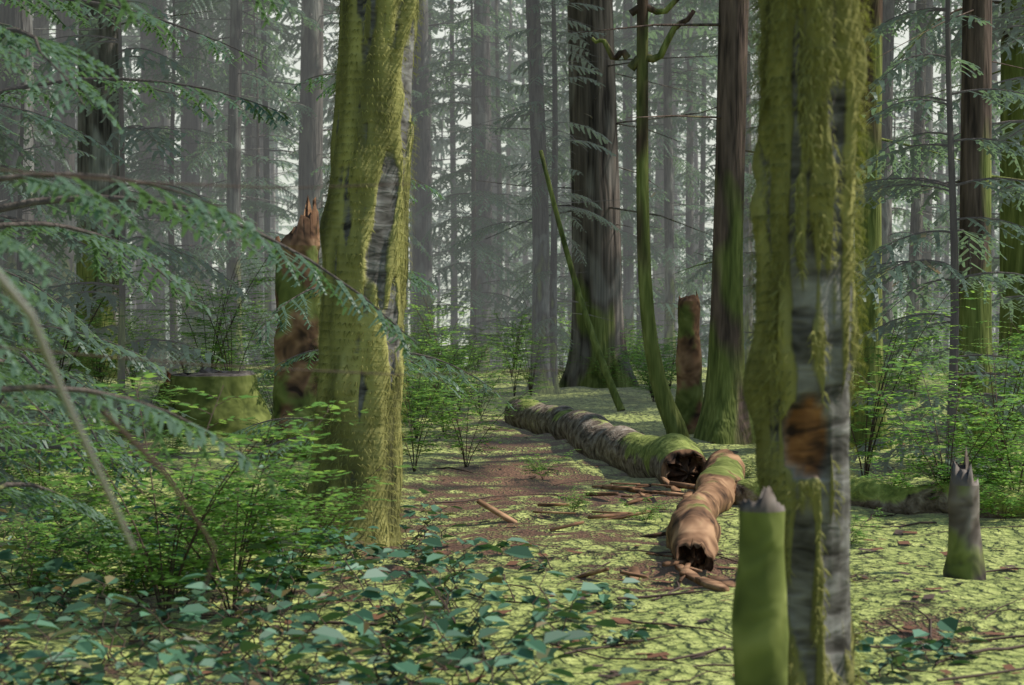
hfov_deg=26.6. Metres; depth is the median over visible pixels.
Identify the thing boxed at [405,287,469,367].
shrub
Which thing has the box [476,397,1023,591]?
fallen logs
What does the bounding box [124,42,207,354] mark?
conifer
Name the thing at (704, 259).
conifer
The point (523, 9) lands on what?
conifer
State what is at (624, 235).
young hemlock
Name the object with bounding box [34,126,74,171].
conifer
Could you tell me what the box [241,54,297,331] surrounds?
conifer
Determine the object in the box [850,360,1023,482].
shrub
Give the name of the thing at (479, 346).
shrub
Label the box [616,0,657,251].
conifer
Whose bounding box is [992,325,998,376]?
shrub
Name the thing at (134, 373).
shrub
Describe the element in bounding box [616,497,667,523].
shrub
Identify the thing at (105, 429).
shrub
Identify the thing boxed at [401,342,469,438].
shrub
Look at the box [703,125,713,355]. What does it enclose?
conifer
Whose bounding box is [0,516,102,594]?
shrub
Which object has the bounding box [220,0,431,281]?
conifer
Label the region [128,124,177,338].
conifer
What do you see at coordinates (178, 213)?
conifer
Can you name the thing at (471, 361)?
shrub
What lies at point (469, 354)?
shrub
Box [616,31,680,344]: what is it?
conifer
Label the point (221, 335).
shrub
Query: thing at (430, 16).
conifer
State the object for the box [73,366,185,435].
shrub
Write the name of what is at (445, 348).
shrub
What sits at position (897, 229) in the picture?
conifer
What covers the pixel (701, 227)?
conifer
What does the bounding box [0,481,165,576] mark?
shrub
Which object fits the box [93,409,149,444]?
shrub
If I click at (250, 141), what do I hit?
conifer
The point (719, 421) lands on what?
red cedar trunk
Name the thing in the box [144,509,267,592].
shrub
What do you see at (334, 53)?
conifer
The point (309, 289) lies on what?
hemlock
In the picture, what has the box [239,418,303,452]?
shrub
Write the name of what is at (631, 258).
young hemlock
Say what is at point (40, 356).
shrub
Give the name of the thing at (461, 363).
shrub
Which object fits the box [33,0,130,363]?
conifer
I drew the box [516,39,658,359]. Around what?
conifer
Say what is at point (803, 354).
alder tree
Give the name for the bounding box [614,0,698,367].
conifer
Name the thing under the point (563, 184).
conifer
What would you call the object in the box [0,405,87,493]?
shrub
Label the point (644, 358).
shrub
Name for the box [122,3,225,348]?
conifer
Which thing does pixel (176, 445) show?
shrub
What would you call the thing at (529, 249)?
conifer
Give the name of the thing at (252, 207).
young hemlock
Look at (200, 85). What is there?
conifer
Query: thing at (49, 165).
conifer
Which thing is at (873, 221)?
mossy trunk
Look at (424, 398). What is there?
shrub
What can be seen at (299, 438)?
shrub
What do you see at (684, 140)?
conifer
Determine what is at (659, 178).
conifer
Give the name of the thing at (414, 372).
shrub
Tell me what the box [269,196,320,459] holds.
snag
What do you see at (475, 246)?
young hemlock
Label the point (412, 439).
shrub
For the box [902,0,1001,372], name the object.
conifer
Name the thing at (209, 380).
mossy stump
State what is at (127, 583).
shrub
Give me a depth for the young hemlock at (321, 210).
35.80 m
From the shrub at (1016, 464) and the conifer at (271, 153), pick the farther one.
the conifer at (271, 153)
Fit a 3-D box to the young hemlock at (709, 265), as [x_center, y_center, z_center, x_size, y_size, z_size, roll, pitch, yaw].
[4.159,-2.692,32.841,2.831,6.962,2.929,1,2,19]
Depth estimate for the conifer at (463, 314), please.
103.48 m
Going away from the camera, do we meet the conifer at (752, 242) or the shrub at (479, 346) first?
the shrub at (479, 346)
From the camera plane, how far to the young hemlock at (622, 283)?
55.20 m
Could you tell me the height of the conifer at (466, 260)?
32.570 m
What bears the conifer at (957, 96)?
on the ground
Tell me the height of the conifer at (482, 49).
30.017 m
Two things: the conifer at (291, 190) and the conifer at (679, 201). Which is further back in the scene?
the conifer at (291, 190)
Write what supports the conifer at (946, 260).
on the ground
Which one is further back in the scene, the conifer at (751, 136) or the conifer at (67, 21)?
the conifer at (751, 136)
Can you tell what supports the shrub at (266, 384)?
on the ground
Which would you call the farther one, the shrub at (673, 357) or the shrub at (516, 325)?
the shrub at (516, 325)
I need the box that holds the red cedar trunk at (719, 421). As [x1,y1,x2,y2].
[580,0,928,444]
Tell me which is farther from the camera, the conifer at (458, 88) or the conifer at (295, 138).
the conifer at (295, 138)
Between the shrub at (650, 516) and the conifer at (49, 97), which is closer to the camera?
the shrub at (650, 516)
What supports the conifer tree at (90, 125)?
on the ground
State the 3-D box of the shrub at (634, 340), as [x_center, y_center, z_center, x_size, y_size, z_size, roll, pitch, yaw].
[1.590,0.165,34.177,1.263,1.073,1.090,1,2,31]
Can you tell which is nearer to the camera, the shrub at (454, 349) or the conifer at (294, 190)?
the shrub at (454, 349)
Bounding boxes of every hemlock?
[0,0,117,406]
[0,0,169,522]
[0,0,249,443]
[0,0,280,501]
[0,0,293,529]
[0,0,420,570]
[73,0,274,378]
[167,2,299,363]
[208,71,513,486]
[311,106,414,324]
[404,0,563,366]
[482,2,675,364]
[619,126,709,370]
[621,224,635,339]
[672,0,756,366]
[684,1,854,349]
[849,0,1023,478]
[854,90,950,377]
[882,0,1023,433]
[930,11,1000,368]
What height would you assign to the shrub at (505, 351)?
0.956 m
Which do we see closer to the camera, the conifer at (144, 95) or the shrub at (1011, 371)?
the shrub at (1011, 371)
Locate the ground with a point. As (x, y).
(500, 474)
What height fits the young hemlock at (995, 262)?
5.538 m
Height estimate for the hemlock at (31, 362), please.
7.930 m
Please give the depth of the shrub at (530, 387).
31.11 m
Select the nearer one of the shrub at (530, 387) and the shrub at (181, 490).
the shrub at (181, 490)
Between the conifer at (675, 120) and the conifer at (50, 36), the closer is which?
the conifer at (675, 120)
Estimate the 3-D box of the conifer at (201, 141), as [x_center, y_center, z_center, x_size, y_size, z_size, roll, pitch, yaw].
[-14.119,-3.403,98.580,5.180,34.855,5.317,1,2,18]
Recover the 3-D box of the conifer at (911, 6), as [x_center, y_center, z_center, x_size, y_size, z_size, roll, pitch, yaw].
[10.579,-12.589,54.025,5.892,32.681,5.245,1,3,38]
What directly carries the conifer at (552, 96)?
on the ground
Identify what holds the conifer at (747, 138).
on the ground
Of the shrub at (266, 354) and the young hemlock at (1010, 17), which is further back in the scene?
the shrub at (266, 354)
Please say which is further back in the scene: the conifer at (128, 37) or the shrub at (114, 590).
the conifer at (128, 37)
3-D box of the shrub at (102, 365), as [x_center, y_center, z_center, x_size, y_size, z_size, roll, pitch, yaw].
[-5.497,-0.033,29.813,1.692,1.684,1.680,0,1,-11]
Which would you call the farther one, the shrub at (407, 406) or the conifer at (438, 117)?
the conifer at (438, 117)
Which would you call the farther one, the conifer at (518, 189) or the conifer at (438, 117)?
the conifer at (518, 189)
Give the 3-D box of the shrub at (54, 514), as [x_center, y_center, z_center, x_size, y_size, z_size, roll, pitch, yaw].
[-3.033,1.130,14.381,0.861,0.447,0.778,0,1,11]
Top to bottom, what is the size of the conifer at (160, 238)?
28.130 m
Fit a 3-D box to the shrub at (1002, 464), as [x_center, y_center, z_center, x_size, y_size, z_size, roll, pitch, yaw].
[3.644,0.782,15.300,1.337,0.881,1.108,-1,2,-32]
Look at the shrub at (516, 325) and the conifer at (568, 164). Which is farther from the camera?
the conifer at (568, 164)
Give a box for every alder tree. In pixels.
[296,0,427,546]
[731,0,880,684]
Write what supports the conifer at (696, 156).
on the ground
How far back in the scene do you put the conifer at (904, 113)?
75.58 m
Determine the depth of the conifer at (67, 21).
45.84 m
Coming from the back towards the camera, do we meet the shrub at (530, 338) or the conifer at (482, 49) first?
the conifer at (482, 49)
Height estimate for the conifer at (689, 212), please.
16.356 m
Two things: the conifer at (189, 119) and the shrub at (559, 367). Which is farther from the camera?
the conifer at (189, 119)
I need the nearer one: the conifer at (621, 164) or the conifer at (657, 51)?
the conifer at (657, 51)
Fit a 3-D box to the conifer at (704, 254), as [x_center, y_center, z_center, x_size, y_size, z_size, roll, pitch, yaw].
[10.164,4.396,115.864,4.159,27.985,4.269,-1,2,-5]
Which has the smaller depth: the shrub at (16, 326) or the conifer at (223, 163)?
the shrub at (16, 326)
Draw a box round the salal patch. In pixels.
[0,459,987,684]
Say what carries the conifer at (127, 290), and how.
on the ground
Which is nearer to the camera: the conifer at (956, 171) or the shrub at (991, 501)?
the shrub at (991, 501)
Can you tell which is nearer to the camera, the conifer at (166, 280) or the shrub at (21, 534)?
the shrub at (21, 534)
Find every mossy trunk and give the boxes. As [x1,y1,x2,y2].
[591,0,695,437]
[849,0,959,449]
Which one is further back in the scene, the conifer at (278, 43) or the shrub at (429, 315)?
the conifer at (278, 43)
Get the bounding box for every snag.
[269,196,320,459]
[675,291,702,433]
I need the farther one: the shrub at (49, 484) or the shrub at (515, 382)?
the shrub at (515, 382)
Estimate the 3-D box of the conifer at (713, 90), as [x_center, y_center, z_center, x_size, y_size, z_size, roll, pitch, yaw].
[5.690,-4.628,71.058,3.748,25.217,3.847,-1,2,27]
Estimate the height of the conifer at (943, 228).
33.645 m
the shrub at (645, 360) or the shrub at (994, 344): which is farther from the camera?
the shrub at (645, 360)
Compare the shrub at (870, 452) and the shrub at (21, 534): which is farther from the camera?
the shrub at (870, 452)
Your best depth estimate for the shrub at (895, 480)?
16.06 m
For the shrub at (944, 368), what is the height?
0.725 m
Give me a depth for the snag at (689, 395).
22.87 m
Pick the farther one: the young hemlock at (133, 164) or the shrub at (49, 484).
the young hemlock at (133, 164)
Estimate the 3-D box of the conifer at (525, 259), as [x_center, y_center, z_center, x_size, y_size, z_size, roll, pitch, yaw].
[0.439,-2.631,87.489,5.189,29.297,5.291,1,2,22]
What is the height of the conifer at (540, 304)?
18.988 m
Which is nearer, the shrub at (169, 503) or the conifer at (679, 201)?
the shrub at (169, 503)
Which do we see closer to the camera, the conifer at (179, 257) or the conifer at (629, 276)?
the conifer at (629, 276)
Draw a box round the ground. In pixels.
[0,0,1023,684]
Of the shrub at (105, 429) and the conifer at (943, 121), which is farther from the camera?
the conifer at (943, 121)
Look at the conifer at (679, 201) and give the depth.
77.55 m
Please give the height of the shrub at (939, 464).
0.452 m
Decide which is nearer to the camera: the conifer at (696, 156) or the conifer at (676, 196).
the conifer at (696, 156)
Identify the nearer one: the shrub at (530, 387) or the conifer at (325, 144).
the shrub at (530, 387)
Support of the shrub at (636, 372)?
on the ground
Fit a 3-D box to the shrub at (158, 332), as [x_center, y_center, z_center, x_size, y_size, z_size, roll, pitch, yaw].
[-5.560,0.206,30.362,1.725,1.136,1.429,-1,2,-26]
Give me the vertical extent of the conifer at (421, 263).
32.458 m
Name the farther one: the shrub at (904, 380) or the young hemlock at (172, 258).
the shrub at (904, 380)
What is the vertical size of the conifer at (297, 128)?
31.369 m
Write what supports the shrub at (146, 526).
on the ground
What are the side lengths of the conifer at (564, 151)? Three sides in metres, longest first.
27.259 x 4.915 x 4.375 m
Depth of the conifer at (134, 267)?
85.88 m
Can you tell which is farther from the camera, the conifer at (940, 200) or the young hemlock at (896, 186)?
the conifer at (940, 200)
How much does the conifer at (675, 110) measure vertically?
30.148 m
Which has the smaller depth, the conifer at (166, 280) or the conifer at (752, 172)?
the conifer at (166, 280)
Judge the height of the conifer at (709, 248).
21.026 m
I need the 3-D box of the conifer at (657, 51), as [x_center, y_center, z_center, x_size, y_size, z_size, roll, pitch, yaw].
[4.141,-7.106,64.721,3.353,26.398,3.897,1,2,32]
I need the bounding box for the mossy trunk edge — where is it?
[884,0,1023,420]
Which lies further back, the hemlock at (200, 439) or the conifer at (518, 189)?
the conifer at (518, 189)
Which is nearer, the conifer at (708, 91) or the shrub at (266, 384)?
the shrub at (266, 384)
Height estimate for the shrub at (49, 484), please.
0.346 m
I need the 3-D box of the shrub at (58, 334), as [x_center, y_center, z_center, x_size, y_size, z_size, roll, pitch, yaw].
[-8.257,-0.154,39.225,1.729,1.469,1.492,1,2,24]
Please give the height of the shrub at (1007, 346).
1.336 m
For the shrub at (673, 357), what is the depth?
31.51 m
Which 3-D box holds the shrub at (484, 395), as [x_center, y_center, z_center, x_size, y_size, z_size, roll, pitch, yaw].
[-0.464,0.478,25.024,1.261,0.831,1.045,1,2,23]
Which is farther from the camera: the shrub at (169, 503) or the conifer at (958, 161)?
the conifer at (958, 161)
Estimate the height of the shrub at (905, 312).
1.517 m
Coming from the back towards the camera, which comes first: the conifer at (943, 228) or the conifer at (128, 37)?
the conifer at (943, 228)
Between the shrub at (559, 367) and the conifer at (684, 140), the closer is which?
the shrub at (559, 367)
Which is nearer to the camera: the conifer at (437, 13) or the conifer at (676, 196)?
the conifer at (437, 13)
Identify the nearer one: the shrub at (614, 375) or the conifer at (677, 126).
the shrub at (614, 375)
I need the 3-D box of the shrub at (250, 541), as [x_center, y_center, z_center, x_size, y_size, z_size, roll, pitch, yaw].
[-1.508,0.836,10.592,1.714,1.129,1.420,-1,2,-19]
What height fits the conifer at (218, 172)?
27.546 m
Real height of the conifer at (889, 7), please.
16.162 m
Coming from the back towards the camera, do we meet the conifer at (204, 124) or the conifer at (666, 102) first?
the conifer at (204, 124)
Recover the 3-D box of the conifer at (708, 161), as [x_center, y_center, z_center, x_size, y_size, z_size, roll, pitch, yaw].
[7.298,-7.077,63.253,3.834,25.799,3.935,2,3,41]
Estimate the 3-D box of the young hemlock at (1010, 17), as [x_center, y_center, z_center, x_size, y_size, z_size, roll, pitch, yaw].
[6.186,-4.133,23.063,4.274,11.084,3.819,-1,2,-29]
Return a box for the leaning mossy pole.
[539,150,624,411]
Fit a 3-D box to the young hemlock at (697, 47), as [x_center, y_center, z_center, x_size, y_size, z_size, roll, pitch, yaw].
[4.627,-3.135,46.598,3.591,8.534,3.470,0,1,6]
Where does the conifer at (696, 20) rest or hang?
on the ground
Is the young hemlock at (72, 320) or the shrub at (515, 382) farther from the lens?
the shrub at (515, 382)
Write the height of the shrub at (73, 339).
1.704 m
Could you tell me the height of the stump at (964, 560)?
0.881 m
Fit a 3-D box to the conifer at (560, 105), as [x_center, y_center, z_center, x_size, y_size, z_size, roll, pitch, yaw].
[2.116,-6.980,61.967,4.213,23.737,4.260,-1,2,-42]
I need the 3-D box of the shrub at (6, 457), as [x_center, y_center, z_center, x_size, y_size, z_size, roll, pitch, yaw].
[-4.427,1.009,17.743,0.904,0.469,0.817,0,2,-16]
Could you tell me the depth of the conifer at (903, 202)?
107.48 m
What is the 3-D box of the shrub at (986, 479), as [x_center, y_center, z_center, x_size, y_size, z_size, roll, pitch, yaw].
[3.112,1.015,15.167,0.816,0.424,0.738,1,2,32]
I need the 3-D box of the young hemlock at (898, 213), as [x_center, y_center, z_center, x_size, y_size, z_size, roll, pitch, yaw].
[7.039,-2.011,39.112,2.493,5.564,2.898,1,2,37]
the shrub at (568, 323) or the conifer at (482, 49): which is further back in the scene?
the conifer at (482, 49)
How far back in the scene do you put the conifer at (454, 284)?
59.75 m
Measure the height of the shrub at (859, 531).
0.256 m
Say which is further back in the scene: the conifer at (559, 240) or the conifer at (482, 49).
the conifer at (559, 240)
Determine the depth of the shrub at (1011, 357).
22.08 m
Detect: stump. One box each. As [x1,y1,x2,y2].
[162,367,271,438]
[943,448,985,579]
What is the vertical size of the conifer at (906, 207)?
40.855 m
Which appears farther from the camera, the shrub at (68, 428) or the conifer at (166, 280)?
the conifer at (166, 280)
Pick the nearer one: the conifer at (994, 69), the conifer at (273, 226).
the conifer at (994, 69)
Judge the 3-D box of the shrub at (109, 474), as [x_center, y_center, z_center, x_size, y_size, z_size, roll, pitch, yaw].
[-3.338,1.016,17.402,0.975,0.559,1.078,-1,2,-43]
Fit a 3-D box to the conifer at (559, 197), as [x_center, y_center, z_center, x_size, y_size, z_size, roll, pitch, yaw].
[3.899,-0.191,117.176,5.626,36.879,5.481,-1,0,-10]
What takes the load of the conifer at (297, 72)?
on the ground
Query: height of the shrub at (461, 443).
0.935 m
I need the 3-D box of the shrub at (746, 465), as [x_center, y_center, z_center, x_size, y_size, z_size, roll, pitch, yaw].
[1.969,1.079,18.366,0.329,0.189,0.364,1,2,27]
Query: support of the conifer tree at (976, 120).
on the ground
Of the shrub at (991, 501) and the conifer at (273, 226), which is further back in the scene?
the conifer at (273, 226)
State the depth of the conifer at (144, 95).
53.74 m
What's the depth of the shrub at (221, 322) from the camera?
38.25 m
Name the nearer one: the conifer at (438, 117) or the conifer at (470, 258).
the conifer at (438, 117)
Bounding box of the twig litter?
[0,169,1023,684]
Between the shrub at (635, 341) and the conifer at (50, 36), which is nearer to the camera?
the shrub at (635, 341)
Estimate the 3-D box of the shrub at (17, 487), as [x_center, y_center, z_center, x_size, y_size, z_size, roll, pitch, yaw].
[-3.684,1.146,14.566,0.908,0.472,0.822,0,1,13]
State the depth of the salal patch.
9.32 m
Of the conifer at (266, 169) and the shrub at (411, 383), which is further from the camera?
the conifer at (266, 169)
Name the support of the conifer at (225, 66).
on the ground
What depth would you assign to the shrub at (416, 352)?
38.27 m
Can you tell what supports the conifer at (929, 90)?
on the ground
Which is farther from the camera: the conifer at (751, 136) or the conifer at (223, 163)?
the conifer at (751, 136)
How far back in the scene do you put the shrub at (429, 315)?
37.52 m
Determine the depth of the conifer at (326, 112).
61.15 m
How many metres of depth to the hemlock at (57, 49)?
10.29 m
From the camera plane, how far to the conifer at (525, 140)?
74.21 m
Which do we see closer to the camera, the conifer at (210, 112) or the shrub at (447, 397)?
the shrub at (447, 397)
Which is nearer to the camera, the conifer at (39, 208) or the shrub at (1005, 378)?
the shrub at (1005, 378)
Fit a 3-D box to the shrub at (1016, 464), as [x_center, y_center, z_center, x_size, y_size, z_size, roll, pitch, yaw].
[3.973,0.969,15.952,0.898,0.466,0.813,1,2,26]
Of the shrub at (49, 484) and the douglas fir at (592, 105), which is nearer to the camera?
the shrub at (49, 484)
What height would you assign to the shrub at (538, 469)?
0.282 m
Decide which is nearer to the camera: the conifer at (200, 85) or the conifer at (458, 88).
the conifer at (458, 88)
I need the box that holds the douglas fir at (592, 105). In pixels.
[476,0,758,387]
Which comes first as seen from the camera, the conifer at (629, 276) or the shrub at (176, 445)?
the shrub at (176, 445)
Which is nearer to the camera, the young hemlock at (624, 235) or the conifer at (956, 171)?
the young hemlock at (624, 235)
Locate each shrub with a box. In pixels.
[0,259,175,411]
[0,303,47,355]
[0,308,64,399]
[0,371,328,620]
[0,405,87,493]
[0,445,20,474]
[0,457,58,502]
[0,458,28,478]
[0,476,41,507]
[0,480,105,532]
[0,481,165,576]
[0,509,121,561]
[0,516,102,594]
[2,306,116,395]
[2,410,127,463]
[26,470,106,503]
[31,434,157,495]
[33,400,373,615]
[35,410,144,449]
[40,294,69,358]
[45,285,131,360]
[51,495,249,570]
[59,321,167,391]
[60,541,174,600]
[63,282,170,383]
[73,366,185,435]
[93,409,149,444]
[96,526,260,598]
[108,319,164,388]
[125,301,169,355]
[126,450,270,550]
[131,239,320,371]
[139,478,217,521]
[142,423,203,457]
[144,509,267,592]
[163,334,213,372]
[168,272,276,382]
[172,466,308,526]
[177,336,253,370]
[185,275,274,357]
[185,463,418,607]
[236,318,274,384]
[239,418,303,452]
[241,359,273,414]
[265,459,310,509]
[265,493,371,542]
[280,422,313,457]
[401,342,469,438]
[401,365,463,411]
[401,382,477,471]
[401,392,420,422]
[403,331,487,413]
[403,356,509,432]
[403,377,448,409]
[404,369,552,467]
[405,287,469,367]
[405,292,490,368]
[406,339,435,371]
[414,332,508,409]
[417,377,469,406]
[425,333,471,376]
[431,338,460,363]
[431,345,482,381]
[439,349,534,414]
[446,342,492,367]
[460,327,503,367]
[478,312,555,395]
[478,314,561,395]
[481,288,569,366]
[481,324,531,375]
[512,317,570,360]
[513,449,578,479]
[531,303,571,351]
[557,343,579,380]
[557,484,597,510]
[577,349,628,383]
[609,342,706,401]
[611,324,677,397]
[616,341,676,395]
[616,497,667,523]
[624,316,660,369]
[626,329,643,362]
[629,320,706,389]
[629,343,668,382]
[744,461,754,478]
[849,285,1002,477]
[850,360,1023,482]
[850,508,885,546]
[851,454,924,487]
[853,364,938,409]
[883,310,949,395]
[890,457,1010,503]
[895,287,947,364]
[913,316,1023,467]
[917,449,1023,483]
[920,344,996,383]
[920,387,1023,448]
[930,391,1023,491]
[931,431,1023,484]
[971,336,1023,399]
[973,472,1023,520]
[978,319,1022,412]
[988,453,1023,490]
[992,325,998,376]
[992,330,1023,431]
[993,347,1023,426]
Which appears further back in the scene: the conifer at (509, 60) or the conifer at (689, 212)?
the conifer at (509, 60)
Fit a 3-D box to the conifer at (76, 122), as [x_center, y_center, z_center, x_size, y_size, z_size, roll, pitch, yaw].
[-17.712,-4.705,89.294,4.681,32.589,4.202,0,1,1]
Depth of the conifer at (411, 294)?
76.06 m
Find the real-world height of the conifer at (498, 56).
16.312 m
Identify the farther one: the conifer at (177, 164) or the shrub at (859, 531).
the conifer at (177, 164)
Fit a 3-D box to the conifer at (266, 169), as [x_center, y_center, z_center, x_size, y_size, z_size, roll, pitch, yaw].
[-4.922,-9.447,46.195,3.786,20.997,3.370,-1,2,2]
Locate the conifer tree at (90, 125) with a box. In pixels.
[34,0,221,378]
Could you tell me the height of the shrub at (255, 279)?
2.180 m
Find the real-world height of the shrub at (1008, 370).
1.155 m
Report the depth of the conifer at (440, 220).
102.17 m
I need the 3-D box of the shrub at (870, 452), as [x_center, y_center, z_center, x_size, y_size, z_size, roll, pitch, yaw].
[3.018,0.374,17.856,1.688,1.692,1.699,1,2,42]
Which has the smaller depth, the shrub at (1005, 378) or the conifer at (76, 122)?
the shrub at (1005, 378)
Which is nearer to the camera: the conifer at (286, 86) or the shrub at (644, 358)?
the shrub at (644, 358)
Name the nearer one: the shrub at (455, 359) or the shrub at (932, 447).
the shrub at (932, 447)
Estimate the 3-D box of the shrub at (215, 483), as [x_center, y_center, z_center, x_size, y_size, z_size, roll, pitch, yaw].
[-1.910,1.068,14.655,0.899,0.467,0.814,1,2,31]
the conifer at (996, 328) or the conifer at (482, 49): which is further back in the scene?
the conifer at (996, 328)
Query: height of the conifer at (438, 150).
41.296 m
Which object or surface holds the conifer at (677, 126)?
on the ground
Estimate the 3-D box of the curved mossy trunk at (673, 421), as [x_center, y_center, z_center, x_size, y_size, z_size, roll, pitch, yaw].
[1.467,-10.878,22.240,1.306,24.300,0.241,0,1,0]
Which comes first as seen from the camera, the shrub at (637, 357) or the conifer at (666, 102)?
the shrub at (637, 357)
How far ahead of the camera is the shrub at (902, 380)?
24.81 m
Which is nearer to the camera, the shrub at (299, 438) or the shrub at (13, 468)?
the shrub at (13, 468)
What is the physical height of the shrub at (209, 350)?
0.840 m
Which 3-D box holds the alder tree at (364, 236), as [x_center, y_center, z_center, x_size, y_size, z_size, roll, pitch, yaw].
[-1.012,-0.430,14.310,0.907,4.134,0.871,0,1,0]
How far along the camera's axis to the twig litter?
9.21 m
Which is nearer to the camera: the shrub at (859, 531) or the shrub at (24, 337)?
the shrub at (859, 531)
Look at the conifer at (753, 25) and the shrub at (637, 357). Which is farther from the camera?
the conifer at (753, 25)
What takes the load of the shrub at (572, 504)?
on the ground
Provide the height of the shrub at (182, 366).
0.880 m
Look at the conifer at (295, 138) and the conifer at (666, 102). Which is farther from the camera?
the conifer at (295, 138)
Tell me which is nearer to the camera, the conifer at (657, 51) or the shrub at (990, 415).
the shrub at (990, 415)
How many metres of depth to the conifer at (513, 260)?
97.03 m
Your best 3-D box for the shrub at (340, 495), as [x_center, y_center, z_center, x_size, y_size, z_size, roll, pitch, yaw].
[-1.219,0.984,11.044,1.238,0.816,1.026,1,2,30]
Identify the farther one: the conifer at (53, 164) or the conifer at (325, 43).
the conifer at (325, 43)
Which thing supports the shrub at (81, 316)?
on the ground
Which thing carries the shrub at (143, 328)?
on the ground
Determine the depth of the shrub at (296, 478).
15.80 m
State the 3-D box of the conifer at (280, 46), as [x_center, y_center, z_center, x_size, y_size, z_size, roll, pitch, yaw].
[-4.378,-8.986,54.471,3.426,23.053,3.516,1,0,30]
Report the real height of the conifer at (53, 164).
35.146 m
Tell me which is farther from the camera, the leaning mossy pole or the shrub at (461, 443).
the leaning mossy pole
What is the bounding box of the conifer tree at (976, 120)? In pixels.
[860,0,1023,454]
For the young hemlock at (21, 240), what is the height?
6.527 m
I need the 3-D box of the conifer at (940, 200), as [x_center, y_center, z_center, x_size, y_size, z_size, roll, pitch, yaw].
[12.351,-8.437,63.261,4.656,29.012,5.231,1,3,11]
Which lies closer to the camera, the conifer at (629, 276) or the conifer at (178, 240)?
the conifer at (629, 276)
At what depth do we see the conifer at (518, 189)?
148.98 m
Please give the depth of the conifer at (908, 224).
81.68 m
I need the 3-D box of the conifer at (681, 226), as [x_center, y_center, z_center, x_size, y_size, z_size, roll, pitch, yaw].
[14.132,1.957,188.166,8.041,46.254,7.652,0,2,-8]
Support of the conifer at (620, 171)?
on the ground
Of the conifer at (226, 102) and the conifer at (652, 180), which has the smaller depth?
the conifer at (226, 102)
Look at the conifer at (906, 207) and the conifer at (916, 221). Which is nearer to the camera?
the conifer at (916, 221)
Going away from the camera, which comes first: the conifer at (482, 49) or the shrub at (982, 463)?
the shrub at (982, 463)
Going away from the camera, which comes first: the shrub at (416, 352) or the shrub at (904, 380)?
the shrub at (904, 380)
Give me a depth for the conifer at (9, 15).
32.81 m
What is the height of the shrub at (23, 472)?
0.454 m
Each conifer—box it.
[0,0,89,385]
[0,40,54,222]
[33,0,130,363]
[33,0,167,365]
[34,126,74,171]
[47,0,170,338]
[49,1,131,320]
[49,12,76,220]
[49,19,77,164]
[49,24,78,306]
[52,0,223,353]
[53,0,179,327]
[53,0,229,363]
[56,22,178,346]
[75,25,206,337]
[119,0,297,362]
[119,8,176,330]
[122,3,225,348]
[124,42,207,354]
[124,45,180,311]
[126,1,225,350]
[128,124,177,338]
[137,0,247,339]
[152,0,323,370]
[164,0,274,308]
[165,1,283,356]
[165,11,244,316]
[165,120,216,324]
[166,0,281,360]
[169,0,283,321]
[169,0,338,363]
[174,10,268,327]
[177,42,297,361]
[178,15,294,316]
[201,0,336,363]
[201,10,274,340]
[201,21,330,309]
[203,1,300,362]
[205,2,330,363]
[214,1,325,334]
[214,20,299,326]
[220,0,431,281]
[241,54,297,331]
[243,53,297,355]
[256,0,455,319]
[259,22,338,217]
[271,68,409,259]
[277,16,337,185]
[278,5,446,294]
[282,169,297,229]
[291,12,409,304]
[327,28,441,54]
[404,46,458,343]
[405,79,504,334]
[407,0,519,360]
[407,0,547,367]
[408,0,526,365]
[408,24,469,363]
[409,0,468,352]
[409,16,460,364]
[431,0,566,367]
[432,0,564,367]
[433,170,470,349]
[442,0,550,367]
[443,2,567,367]
[450,0,624,393]
[457,89,529,343]
[458,0,569,367]
[461,0,569,367]
[461,113,531,346]
[493,0,615,394]
[500,0,618,368]
[502,2,569,289]
[503,70,567,358]
[504,0,658,346]
[509,0,635,364]
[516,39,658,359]
[517,68,695,258]
[526,19,635,314]
[529,42,569,367]
[547,6,621,272]
[549,158,621,328]
[558,0,750,367]
[613,0,708,279]
[613,0,717,367]
[613,0,759,354]
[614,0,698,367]
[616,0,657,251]
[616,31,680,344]
[617,105,635,297]
[619,2,685,332]
[620,0,686,327]
[621,0,716,316]
[621,13,717,366]
[622,0,752,332]
[622,1,716,362]
[634,96,711,348]
[635,0,752,338]
[635,4,717,293]
[651,0,717,341]
[651,108,707,335]
[664,0,760,361]
[677,188,712,358]
[680,166,709,333]
[684,3,756,299]
[684,176,714,362]
[695,64,757,271]
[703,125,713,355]
[710,0,760,99]
[710,83,755,328]
[751,10,759,271]
[751,61,757,272]
[854,1,998,372]
[882,0,950,405]
[892,0,959,372]
[892,0,959,401]
[892,13,910,314]
[892,46,932,345]
[892,70,949,348]
[892,122,908,275]
[893,0,999,357]
[894,0,1000,373]
[894,116,943,320]
[898,31,998,334]
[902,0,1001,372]
[902,101,993,370]
[932,0,999,372]
[932,4,1000,350]
[939,0,1001,256]
[958,0,1000,348]
[994,53,1000,357]
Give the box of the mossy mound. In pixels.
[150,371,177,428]
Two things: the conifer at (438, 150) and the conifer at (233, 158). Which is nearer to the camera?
the conifer at (233, 158)

